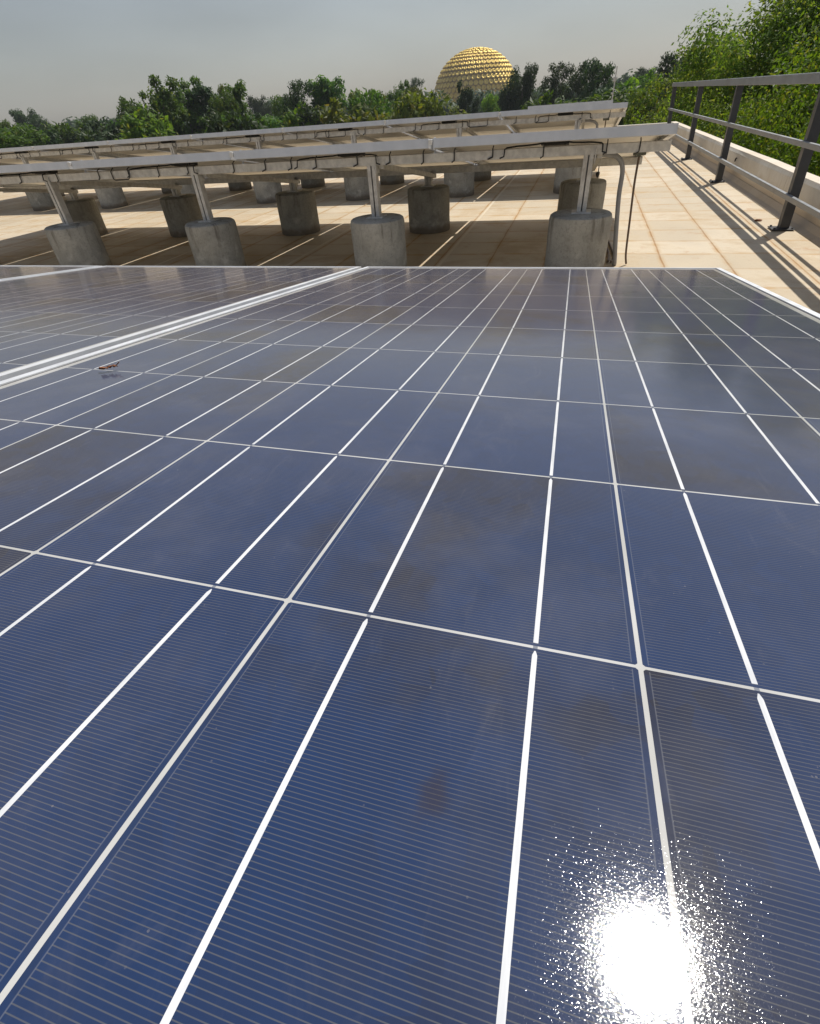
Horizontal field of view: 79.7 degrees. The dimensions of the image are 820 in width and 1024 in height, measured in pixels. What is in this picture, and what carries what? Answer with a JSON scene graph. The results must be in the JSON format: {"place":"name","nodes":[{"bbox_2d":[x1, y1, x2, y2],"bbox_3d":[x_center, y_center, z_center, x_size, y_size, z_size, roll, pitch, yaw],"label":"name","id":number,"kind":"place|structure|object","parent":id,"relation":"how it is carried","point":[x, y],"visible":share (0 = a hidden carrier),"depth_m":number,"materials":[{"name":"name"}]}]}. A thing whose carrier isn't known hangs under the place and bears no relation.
{"place":"outdoors","nodes":[
{"label":"outdoors","id":0,"kind":"place"},
{"bbox_2d":[0,0,796,126],"label":"sky","id":1,"kind":"structure","parent":0,"point":[60,60],"materials":[{"name":"grey"}]},
{"bbox_3d":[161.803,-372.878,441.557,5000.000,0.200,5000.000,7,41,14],"label":"ground","id":2,"kind":"structure","parent":0,"visible":0},
{"bbox_2d":[0,122,50,148],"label":"shrub","id":3,"kind":"object","parent":2,"relation":"on","point":[12,137],"visible":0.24,"depth_m":40.73,"materials":[{"name":"green plant"}]},
{"bbox_2d":[8,107,52,129],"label":"broadleaf tree","id":4,"kind":"object","parent":2,"relation":"on","point":[34,119],"visible":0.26,"depth_m":92.26,"materials":[{"name":"green plant"}]},
{"bbox_2d":[2,124,62,145],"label":"shrub","id":5,"kind":"object","parent":2,"relation":"on","point":[53,136],"visible":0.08,"depth_m":44.88,"materials":[{"name":"green plant"}]},
{"bbox_2d":[39,127,80,145],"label":"shrub","id":6,"kind":"object","parent":2,"relation":"on","point":[72,137],"visible":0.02,"depth_m":47.94,"materials":[{"name":"green plant"}]},
{"bbox_2d":[40,121,85,143],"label":"shrub","id":7,"kind":"object","parent":2,"relation":"on","point":[63,127],"visible":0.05,"depth_m":48.09,"materials":[{"name":"green plant"}]},
{"bbox_2d":[74,114,104,133],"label":"broadleaf tree","id":8,"kind":"object","parent":2,"relation":"on","point":[84,119],"visible":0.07,"depth_m":75.49,"materials":[{"name":"green plant"}]},
{"bbox_2d":[74,114,130,142],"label":"shrub","id":9,"kind":"object","parent":2,"relation":"on","point":[96,134],"visible":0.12,"depth_m":43.25,"materials":[{"name":"green plant"}]},
{"bbox_2d":[116,95,142,118],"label":"broadleaf tree","id":10,"kind":"object","parent":2,"relation":"on","point":[119,108],"visible":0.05,"depth_m":46.80,"materials":[{"name":"green plant"}]},
{"bbox_2d":[114,103,177,139],"bbox_3d":[-21.735,-30.130,41.900,5.714,7.300,5.830,-31,47,-29],"label":"shrub","id":11,"kind":"object","parent":2,"relation":"on","point":[145,129],"visible":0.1,"depth_m":39.91,"materials":[{"name":"green plant"}]},
{"bbox_2d":[119,74,189,134],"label":"broadleaf tree","id":12,"kind":"object","parent":2,"relation":"on","point":[175,118],"visible":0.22,"depth_m":42.29,"materials":[{"name":"green plant"}]},
{"bbox_2d":[160,75,208,134],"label":"broadleaf tree","id":13,"kind":"object","parent":2,"relation":"on","point":[193,120],"visible":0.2,"depth_m":45.24,"materials":[{"name":"green plant"}]},
{"bbox_2d":[185,82,220,128],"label":"broadleaf tree","id":14,"kind":"object","parent":2,"relation":"on","point":[203,96],"visible":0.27,"depth_m":45.58,"materials":[{"name":"green plant"}]},
{"bbox_2d":[207,89,241,118],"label":"broadleaf tree","id":15,"kind":"object","parent":2,"relation":"on","point":[228,101],"visible":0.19,"depth_m":43.30,"materials":[{"name":"green plant"}]},
{"bbox_2d":[197,106,267,133],"bbox_3d":[-13.334,-26.276,37.359,6.098,7.053,6.232,-29,45,-26],"label":"shrub","id":16,"kind":"object","parent":2,"relation":"on","point":[216,123],"visible":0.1,"depth_m":34.30,"materials":[{"name":"green plant"}]},
{"bbox_2d":[222,79,250,118],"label":"broadleaf tree","id":17,"kind":"object","parent":2,"relation":"on","point":[238,90],"visible":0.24,"depth_m":44.27,"materials":[{"name":"green plant"}]},
{"bbox_2d":[206,113,273,130],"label":"shrub","id":18,"kind":"object","parent":2,"relation":"on","point":[264,118],"visible":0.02,"depth_m":39.75,"materials":[{"name":"green plant"}]},
{"bbox_2d":[246,95,273,120],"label":"broadleaf tree","id":19,"kind":"object","parent":2,"relation":"on","point":[259,106],"visible":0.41,"depth_m":93.85,"materials":[{"name":"green plant"}]},
{"bbox_2d":[249,113,286,128],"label":"shrub","id":20,"kind":"object","parent":2,"relation":"on","point":[277,122],"visible":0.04,"depth_m":47.75,"materials":[{"name":"green plant"}]},
{"bbox_2d":[270,94,294,127],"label":"broadleaf tree","id":21,"kind":"object","parent":2,"relation":"on","point":[274,103],"visible":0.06,"depth_m":51.84,"materials":[{"name":"green plant"}]},
{"bbox_2d":[275,79,321,120],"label":"broadleaf tree","id":22,"kind":"object","parent":2,"relation":"on","point":[295,97],"visible":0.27,"depth_m":48.12,"materials":[{"name":"green plant"}]},
{"bbox_2d":[280,100,321,127],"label":"shrub","id":23,"kind":"object","parent":2,"relation":"on","point":[288,122],"visible":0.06,"depth_m":37.41,"materials":[{"name":"green plant"}]},
{"bbox_2d":[285,105,337,125],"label":"shrub","id":24,"kind":"object","parent":2,"relation":"on","point":[307,108],"visible":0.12,"depth_m":38.11,"materials":[{"name":"green plant"}]},
{"bbox_2d":[307,79,331,112],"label":"broadleaf tree","id":25,"kind":"object","parent":2,"relation":"on","point":[317,98],"visible":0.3,"depth_m":48.62,"materials":[{"name":"green plant"}]},
{"bbox_2d":[315,74,347,121],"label":"broadleaf tree","id":26,"kind":"object","parent":2,"relation":"on","point":[331,90],"visible":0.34,"depth_m":48.26,"materials":[{"name":"green plant"}]},
{"bbox_2d":[319,97,395,123],"bbox_3d":[-3.877,-27.089,37.026,5.604,6.610,5.719,20,46,27],"label":"shrub","id":27,"kind":"object","parent":2,"relation":"on","point":[331,115],"visible":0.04,"depth_m":35.06,"materials":[{"name":"green plant"}]},
{"bbox_2d":[347,87,392,118],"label":"broadleaf tree","id":28,"kind":"object","parent":2,"relation":"on","point":[374,100],"visible":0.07,"depth_m":44.48,"materials":[{"name":"green plant"}]},
{"bbox_2d":[54,66,714,131],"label":"distant wood","id":29,"kind":"object","parent":2,"relation":"on","point":[625,77],"visible":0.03,"depth_m":129.71,"materials":[{"name":"green plant"}]},
{"bbox_2d":[385,80,409,111],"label":"broadleaf tree","id":30,"kind":"object","parent":2,"relation":"on","point":[391,96],"visible":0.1,"depth_m":49.64,"materials":[{"name":"green plant"}]},
{"bbox_2d":[405,77,424,92],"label":"broadleaf tree","id":31,"kind":"object","parent":2,"relation":"on","point":[414,80],"visible":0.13,"depth_m":109.16,"materials":[{"name":"green plant"}]},
{"bbox_2d":[378,88,455,119],"bbox_3d":[0.096,-29.453,39.708,6.629,7.270,6.774,-24,44,-22],"label":"shrub","id":32,"kind":"object","parent":2,"relation":"on","point":[405,109],"visible":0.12,"depth_m":36.42,"materials":[{"name":"green plant"}]},
{"bbox_2d":[457,80,483,113],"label":"broadleaf tree","id":33,"kind":"object","parent":2,"relation":"on","point":[464,103],"visible":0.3,"depth_m":54.17,"materials":[{"name":"green plant"}]},
{"bbox_2d":[434,47,513,103],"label":"golden dome","id":34,"kind":"structure","parent":2,"relation":"on","point":[482,68],"depth_m":207.50,"materials":[{"name":"gold metal"}]},
{"bbox_2d":[480,93,500,111],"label":"broadleaf tree","id":35,"kind":"object","parent":2,"relation":"on","point":[487,105],"visible":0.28,"depth_m":56.63,"materials":[{"name":"green plant"}]},
{"bbox_2d":[497,91,518,111],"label":"broadleaf tree","id":36,"kind":"object","parent":2,"relation":"on","point":[508,102],"visible":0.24,"depth_m":54.50,"materials":[{"name":"green plant"}]},
{"bbox_2d":[497,62,538,110],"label":"broadleaf tree","id":37,"kind":"object","parent":2,"relation":"on","point":[520,86],"visible":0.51,"depth_m":53.38,"materials":[{"name":"green plant"}]},
{"bbox_2d":[520,88,576,109],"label":"shrub","id":38,"kind":"object","parent":2,"relation":"on","point":[547,94],"depth_m":32.19,"materials":[{"name":"green plant"}]},
{"bbox_2d":[539,60,575,104],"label":"broadleaf tree","id":39,"kind":"object","parent":2,"relation":"on","point":[554,82],"visible":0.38,"depth_m":48.16,"materials":[{"name":"green plant"}]},
{"bbox_2d":[560,60,593,102],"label":"broadleaf tree","id":40,"kind":"object","parent":2,"relation":"on","point":[574,81],"visible":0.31,"depth_m":46.53,"materials":[{"name":"green plant"}]},
{"bbox_2d":[561,83,629,103],"bbox_3d":[12.731,-27.631,36.745,6.438,6.575,6.299,14,43,21],"label":"shrub","id":41,"kind":"object","parent":2,"relation":"on","point":[606,89],"visible":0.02,"depth_m":34.00,"materials":[{"name":"green plant"}]},
{"bbox_2d":[575,57,617,101],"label":"broadleaf tree","id":42,"kind":"object","parent":2,"relation":"on","point":[599,71],"visible":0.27,"depth_m":42.68,"materials":[{"name":"green plant"}]},
{"bbox_2d":[556,85,658,125],"bbox_3d":[12.158,-23.604,31.797,7.827,5.883,7.998,-22,43,-20],"label":"shrub","id":43,"kind":"object","parent":2,"relation":"on","point":[617,99],"visible":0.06,"depth_m":28.88,"materials":[{"name":"green plant"}]},
{"bbox_2d":[616,73,649,90],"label":"broadleaf tree","id":44,"kind":"object","parent":2,"relation":"on","point":[644,82],"visible":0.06,"depth_m":42.12,"materials":[{"name":"green plant"}]},
{"bbox_2d":[616,67,664,121],"bbox_3d":[17.291,-30.167,38.452,4.283,6.854,4.198,-32,47,-29],"label":"shrub","id":45,"kind":"object","parent":2,"relation":"on","point":[651,72],"visible":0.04,"depth_m":36.84,"materials":[{"name":"green plant"}]},
{"bbox_2d":[634,66,658,88],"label":"broadleaf tree","id":46,"kind":"object","parent":2,"relation":"on","point":[642,69],"visible":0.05,"depth_m":91.27,"materials":[{"name":"green plant"}]},
{"bbox_2d":[623,87,674,124],"bbox_3d":[10.329,-14.974,21.622,2.849,5.862,2.788,-5,40,-1],"label":"broadleaf tree","id":47,"kind":"object","parent":2,"relation":"on","point":[649,103],"visible":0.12,"depth_m":20.05,"materials":[{"name":"green plant"}]},
{"bbox_2d":[654,51,683,104],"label":"broadleaf tree","id":48,"kind":"object","parent":2,"relation":"on","point":[668,60],"visible":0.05,"depth_m":41.52,"materials":[{"name":"green plant"}]},
{"bbox_2d":[658,33,731,109],"bbox_3d":[20.607,-29.182,35.850,4.660,8.209,4.427,-30,46,-27],"label":"broadleaf tree","id":49,"kind":"object","parent":2,"relation":"on","point":[669,84],"depth_m":35.00,"materials":[{"name":"green plant"}]},
{"bbox_2d":[623,85,768,132],"bbox_3d":[5.986,-6.239,11.521,3.761,5.938,3.714,26,48,31],"label":"bush","id":50,"kind":"object","parent":2,"relation":"on","point":[678,116],"visible":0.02,"depth_m":9.72,"materials":[{"name":"green plant"}]},
{"bbox_2d":[633,26,807,124],"bbox_3d":[7.666,-8.412,13.329,4.269,6.735,4.316,8,41,15],"label":"broadleaf tree","id":51,"kind":"object","parent":2,"relation":"on","point":[670,88],"visible":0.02,"depth_m":11.72,"materials":[{"name":"green plant"}]},
{"bbox_2d":[647,0,819,149],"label":"broadleaf tree","id":52,"kind":"object","parent":2,"relation":"on","point":[734,57],"visible":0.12,"depth_m":8.84,"materials":[{"name":"green plant"}]},
{"bbox_2d":[647,71,819,160],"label":"bush","id":53,"kind":"object","parent":2,"relation":"on","point":[705,114],"depth_m":7.86,"materials":[{"name":"green plant"}]},
{"bbox_2d":[671,0,819,126],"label":"broadleaf tree","id":54,"kind":"object","parent":2,"relation":"on","point":[748,9],"visible":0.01,"depth_m":9.95,"materials":[{"name":"green plant"}]},
{"bbox_2d":[703,71,819,176],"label":"bush","id":55,"kind":"object","parent":2,"relation":"on","point":[759,145],"visible":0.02,"depth_m":6.04,"materials":[{"name":"green plant"}]},
{"bbox_2d":[706,26,819,173],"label":"broadleaf tree","id":56,"kind":"object","parent":2,"relation":"on","point":[772,69],"visible":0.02,"depth_m":8.09,"materials":[{"name":"green plant"}]},
{"bbox_2d":[714,0,819,153],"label":"broadleaf tree","id":57,"kind":"object","parent":2,"relation":"on","point":[765,10],"visible":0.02,"depth_m":8.63,"materials":[{"name":"green plant"}]},
{"bbox_2d":[739,8,819,172],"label":"bush","id":58,"kind":"object","parent":2,"relation":"on","point":[794,61],"visible":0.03,"depth_m":6.74,"materials":[{"name":"green plant"}]},
{"bbox_2d":[764,95,819,175],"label":"bush","id":59,"kind":"object","parent":2,"relation":"on","point":[816,157],"visible":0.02,"depth_m":5.90,"materials":[{"name":"green plant"}]},
{"bbox_3d":[-4.524,-0.263,6.110,14.460,5.030,14.590,7,41,14],"label":"building wall","id":60,"kind":"object","parent":2,"relation":"on","visible":0},
{"bbox_2d":[0,144,819,313],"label":"rooftop floor","id":61,"kind":"structure","parent":60,"relation":"on","point":[686,213],"depth_m":3.53,"materials":[{"name":"tile"}]},
{"bbox_2d":[25,192,55,210],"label":"concrete pier","id":62,"kind":"structure","parent":61,"relation":"on","point":[38,201],"depth_m":5.71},
{"bbox_2d":[44,220,112,265],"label":"concrete pier","id":63,"kind":"structure","parent":61,"relation":"on","point":[81,243],"depth_m":2.99,"materials":[{"name":"concrete"}]},
{"bbox_2d":[64,198,107,235],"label":"concrete pier","id":64,"kind":"structure","parent":61,"relation":"on","point":[84,209],"depth_m":4.02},
{"bbox_2d":[94,188,127,208],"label":"concrete pier","id":65,"kind":"structure","parent":61,"relation":"on","point":[109,198],"depth_m":5.48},
{"bbox_2d":[159,194,202,236],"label":"concrete pier","id":66,"kind":"structure","parent":61,"relation":"on","point":[179,212],"depth_m":3.78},
{"bbox_2d":[171,185,195,193],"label":"concrete pier","id":67,"kind":"structure","parent":61,"relation":"on","point":[187,189],"depth_m":5.19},
{"bbox_2d":[185,217,246,265],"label":"concrete pier","id":68,"kind":"structure","parent":61,"relation":"on","point":[216,243],"depth_m":2.74,"materials":[{"name":"concrete"}]},
{"bbox_2d":[228,182,251,190],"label":"concrete pier","id":69,"kind":"structure","parent":61,"relation":"on","point":[239,186],"depth_m":6.05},
{"bbox_2d":[253,181,281,203],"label":"concrete pier","id":70,"kind":"structure","parent":61,"relation":"on","point":[265,192],"depth_m":4.97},
{"bbox_2d":[275,189,319,235],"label":"concrete pier","id":71,"kind":"structure","parent":61,"relation":"on","point":[298,213],"depth_m":3.54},
{"bbox_2d":[300,179,324,187],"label":"concrete pier","id":72,"kind":"structure","parent":61,"relation":"on","point":[310,183],"depth_m":5.80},
{"bbox_2d":[344,177,369,200],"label":"concrete pier","id":73,"kind":"structure","parent":61,"relation":"on","point":[356,188],"depth_m":4.73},
{"bbox_2d":[350,213,406,267],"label":"concrete pier","id":74,"kind":"structure","parent":61,"relation":"on","point":[379,242],"depth_m":2.49,"materials":[{"name":"concrete"}]},
{"bbox_2d":[380,175,403,184],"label":"concrete pier","id":75,"kind":"structure","parent":61,"relation":"on","point":[391,180],"depth_m":5.56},
{"bbox_2d":[407,184,449,233],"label":"concrete pier","id":76,"kind":"structure","parent":61,"relation":"on","point":[429,210],"depth_m":3.30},
{"bbox_2d":[444,172,474,197],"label":"concrete pier","id":77,"kind":"structure","parent":61,"relation":"on","point":[461,184],"depth_m":4.48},
{"bbox_2d":[474,171,490,180],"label":"concrete pier","id":78,"kind":"structure","parent":61,"relation":"on","point":[482,176],"depth_m":5.30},
{"bbox_2d":[553,167,581,193],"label":"concrete pier","id":79,"kind":"structure","parent":61,"relation":"on","point":[562,174],"depth_m":4.22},
{"bbox_2d":[544,208,611,266],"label":"concrete pier","id":80,"kind":"structure","parent":61,"relation":"on","point":[577,240],"depth_m":2.25,"materials":[{"name":"concrete"}]},
{"bbox_2d":[0,137,671,225],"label":"mounting rack","id":81,"kind":"object","parent":80,"relation":"on","point":[70,184],"visible":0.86,"depth_m":2.65,"materials":[{"name":"metal"}]},
{"bbox_2d":[0,182,45,186],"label":"solar panel","id":82,"kind":"object","parent":81,"relation":"attached to","point":[24,184],"visible":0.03,"depth_m":4.28,"materials":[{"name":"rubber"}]},
{"bbox_2d":[0,161,204,181],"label":"solar panel","id":83,"kind":"object","parent":81,"relation":"attached to","point":[42,169],"visible":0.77,"depth_m":2.82,"materials":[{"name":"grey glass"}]},
{"bbox_2d":[71,151,332,177],"bbox_3d":[-1.139,-2.234,3.240,0.992,0.085,1.652,7,33,14],"label":"solar panel","id":84,"kind":"object","parent":81,"relation":"attached to","point":[184,160],"visible":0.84,"depth_m":2.62,"materials":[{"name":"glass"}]},
{"bbox_2d":[233,139,477,171],"bbox_3d":[-0.167,-2.107,2.991,0.992,0.085,1.652,7,33,14],"label":"solar panel","id":85,"kind":"object","parent":81,"relation":"attached to","point":[398,147],"visible":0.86,"depth_m":2.37,"materials":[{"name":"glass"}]},
{"bbox_2d":[433,123,678,164],"bbox_3d":[0.807,-1.979,2.742,0.992,0.085,1.652,7,33,14],"label":"solar panel","id":86,"kind":"object","parent":81,"relation":"attached to","point":[654,132],"visible":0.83,"depth_m":2.12,"materials":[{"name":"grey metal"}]},
{"bbox_2d":[594,154,624,265],"bbox_3d":[0.921,-1.429,2.346,0.219,0.481,0.036,2,40,8],"label":"conduit pipe","id":87,"kind":"object","parent":81,"relation":"attached to","point":[618,158],"visible":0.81,"depth_m":2.30,"materials":[{"name":"grey plastic"}]},
{"bbox_2d":[633,152,645,156],"bbox_3d":[1.016,-1.598,2.164,0.052,0.051,0.039,7,41,14],"label":"cable box","id":88,"kind":"object","parent":81,"relation":"attached to","point":[638,154],"visible":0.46,"depth_m":2.16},
{"bbox_2d":[625,157,639,263],"bbox_3d":[1.054,-1.417,2.328,0.058,0.451,0.011,-18,41,-15],"label":"conduit pipe","id":89,"kind":"object","parent":88,"relation":"hanging from","point":[632,197],"visible":1,"depth_m":2.31,"materials":[{"name":"metal"}]},
{"bbox_2d":[557,178,606,210],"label":"concrete pier","id":90,"kind":"structure","parent":61,"relation":"on","point":[568,193],"depth_m":3.03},
{"bbox_2d":[667,72,819,230],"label":"roof railing","id":91,"kind":"object","parent":61,"relation":"on","point":[808,145],"visible":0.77,"depth_m":3.07,"materials":[{"name":"metal"}]},
{"bbox_2d":[668,121,819,246],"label":"parapet wall","id":92,"kind":"structure","parent":61,"relation":"on","point":[776,173],"depth_m":3.57,"materials":[{"name":"paint"}]},
{"bbox_3d":[2.118,-5.203,6.521,0.992,0.282,1.170,7,41,14],"label":"rack","id":93,"kind":"object","parent":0,"visible":0},
{"bbox_2d":[528,100,612,108],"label":"solar panel","id":94,"kind":"object","parent":93,"relation":"on","point":[571,104],"visible":0.08,"depth_m":5.95,"materials":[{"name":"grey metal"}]},
{"bbox_3d":[-0.910,0.293,0.623,0.281,0.259,0.282,28,50,33],"label":"concrete pier","id":95,"kind":"object","parent":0,"visible":0},
{"bbox_3d":[-1.400,-0.315,0.985,4.028,0.292,1.226,7,41,14],"label":"rack","id":96,"kind":"object","parent":95,"relation":"on","visible":0},
{"bbox_2d":[0,265,99,279],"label":"solar panel","id":97,"kind":"object","parent":96,"relation":"attached to","point":[11,271],"visible":0.45,"depth_m":1.73,"materials":[{"name":"black glass"}]},
{"bbox_2d":[0,266,360,380],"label":"solar panel","id":98,"kind":"object","parent":96,"relation":"attached to","point":[49,319],"visible":0.74,"depth_m":1.06,"materials":[{"name":"blue glass"}]},
{"bbox_2d":[0,266,819,1023],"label":"solar panel","id":99,"kind":"object","parent":96,"relation":"attached to","point":[408,644],"visible":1,"depth_m":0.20,"materials":[{"name":"glass"}]},
{"bbox_3d":[-5.007,-4.527,6.817,0.279,0.259,0.279,-18,41,-15],"label":"concrete pier","id":100,"kind":"object","parent":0,"visible":0},
{"bbox_2d":[0,110,625,165],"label":"mounting rack","id":101,"kind":"object","parent":100,"relation":"on","point":[354,134],"visible":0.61,"depth_m":4.67,"materials":[{"name":"metal"}]},
{"bbox_2d":[0,158,52,163],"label":"solar panel","id":102,"kind":"object","parent":101,"relation":"attached to","point":[11,161],"visible":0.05,"depth_m":6.75,"materials":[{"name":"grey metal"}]},
{"bbox_2d":[0,146,113,161],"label":"solar panel","id":103,"kind":"object","parent":101,"relation":"attached to","point":[20,150],"visible":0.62,"depth_m":6.16,"materials":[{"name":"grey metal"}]},
{"bbox_2d":[33,141,182,157],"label":"solar panel","id":104,"kind":"object","parent":101,"relation":"attached to","point":[92,145],"visible":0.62,"depth_m":5.50,"materials":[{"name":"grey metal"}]},
{"bbox_2d":[108,134,254,153],"bbox_3d":[-2.425,-4.182,5.667,0.992,0.085,1.652,7,33,14],"label":"solar panel","id":105,"kind":"object","parent":101,"relation":"attached to","point":[172,140],"visible":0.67,"depth_m":5.26,"materials":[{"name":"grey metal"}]},
{"bbox_2d":[192,128,333,148],"bbox_3d":[-1.451,-4.055,5.418,0.992,0.085,1.652,7,33,14],"label":"solar panel","id":106,"kind":"object","parent":101,"relation":"attached to","point":[260,133],"visible":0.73,"depth_m":5.01,"materials":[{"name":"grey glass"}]},
{"bbox_2d":[283,120,419,143],"bbox_3d":[-0.483,-3.928,5.170,0.992,0.085,1.652,7,33,14],"label":"solar panel","id":107,"kind":"object","parent":101,"relation":"attached to","point":[395,136],"visible":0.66,"depth_m":4.75,"materials":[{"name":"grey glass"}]},
{"bbox_2d":[386,112,513,138],"bbox_3d":[0.491,-3.800,4.920,0.992,0.085,1.652,7,33,14],"label":"solar panel","id":108,"kind":"object","parent":101,"relation":"attached to","point":[460,118],"visible":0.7,"depth_m":4.52,"materials":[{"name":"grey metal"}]},
{"bbox_2d":[501,102,627,132],"bbox_3d":[1.466,-3.672,4.671,0.992,0.085,1.652,7,33,14],"label":"solar panel","id":109,"kind":"object","parent":101,"relation":"attached to","point":[563,111],"visible":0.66,"depth_m":4.23,"materials":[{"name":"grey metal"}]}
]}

